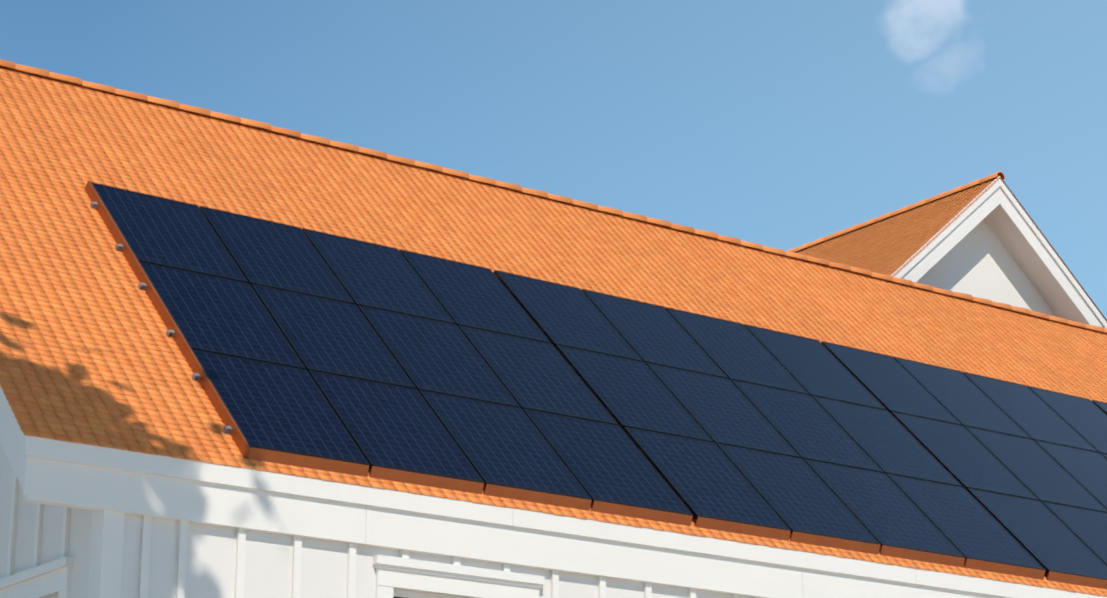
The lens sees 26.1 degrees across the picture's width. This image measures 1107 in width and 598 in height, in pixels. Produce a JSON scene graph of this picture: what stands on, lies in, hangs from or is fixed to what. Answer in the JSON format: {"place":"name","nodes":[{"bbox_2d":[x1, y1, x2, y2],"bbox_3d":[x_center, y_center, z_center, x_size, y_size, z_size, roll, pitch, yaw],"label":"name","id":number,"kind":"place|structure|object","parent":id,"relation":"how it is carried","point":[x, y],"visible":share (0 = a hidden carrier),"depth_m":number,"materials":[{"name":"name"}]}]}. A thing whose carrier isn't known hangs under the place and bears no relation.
{"place":"outdoors","nodes":[
{"label":"outdoors","id":0,"kind":"place"},
{"bbox_2d":[7,68,1083,328],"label":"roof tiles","id":1,"kind":"object","parent":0,"point":[495,186],"depth_m":24.68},
{"bbox_2d":[0,67,1106,596],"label":"roof tiles","id":2,"kind":"object","parent":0,"point":[90,351],"visible":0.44,"depth_m":21.71,"materials":[{"name":"orange tile"}]},
{"bbox_2d":[0,0,1106,318],"label":"sky","id":3,"kind":"structure","parent":0,"point":[785,125],"materials":[{"name":"blue"}]},
{"bbox_2d":[796,177,1000,276],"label":"wing roof tiles","id":4,"kind":"structure","parent":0,"point":[890,246],"depth_m":30.99,"materials":[{"name":"orange tile"}]},
{"bbox_2d":[794,176,1106,321],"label":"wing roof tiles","id":5,"kind":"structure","parent":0,"point":[1028,216],"depth_m":31.14,"materials":[{"name":"orange tile"}]},
{"label":"forecourt paving","id":6,"kind":"structure","parent":0,"visible":0},
{"bbox_2d":[0,442,755,597],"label":"house walls","id":7,"kind":"structure","parent":6,"relation":"on","point":[210,562],"depth_m":16.71,"materials":[{"name":"white wood"}]},
{"bbox_2d":[0,471,739,597],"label":"wall trim battens","id":8,"kind":"object","parent":7,"relation":"attached to","point":[403,571],"depth_m":16.86,"materials":[{"name":"white paint"}]},
{"bbox_3d":[3.298,1.971,26.686,23.640,4.746,9.273,12,-21,-35],"label":"roof","id":9,"kind":"object","parent":7,"relation":"on","visible":0},
{"bbox_2d":[0,387,1106,597],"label":"fascia board","id":10,"kind":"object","parent":9,"relation":"attached to","point":[69,474],"depth_m":17.54,"materials":[{"name":"white paint"}]},
{"bbox_2d":[0,59,1106,333],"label":"ridge caps","id":11,"kind":"object","parent":9,"relation":"on","point":[268,127],"visible":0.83,"depth_m":24.66,"materials":[{"name":"tile"}]},
{"bbox_2d":[84,181,1106,588],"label":"solar panel frames","id":12,"kind":"structure","parent":9,"relation":"on","point":[314,349],"depth_m":20.47,"materials":[{"name":"black"}]},
{"bbox_2d":[788,171,1004,251],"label":"wing ridge caps","id":13,"kind":"structure","parent":9,"relation":"on","point":[909,207],"depth_m":32.09,"materials":[{"name":"orange tile"}]},
{"bbox_2d":[891,176,1106,327],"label":"gable wall","id":14,"kind":"structure","parent":6,"relation":"on","point":[991,243],"depth_m":30.90,"materials":[{"name":"white paint"}]}
]}

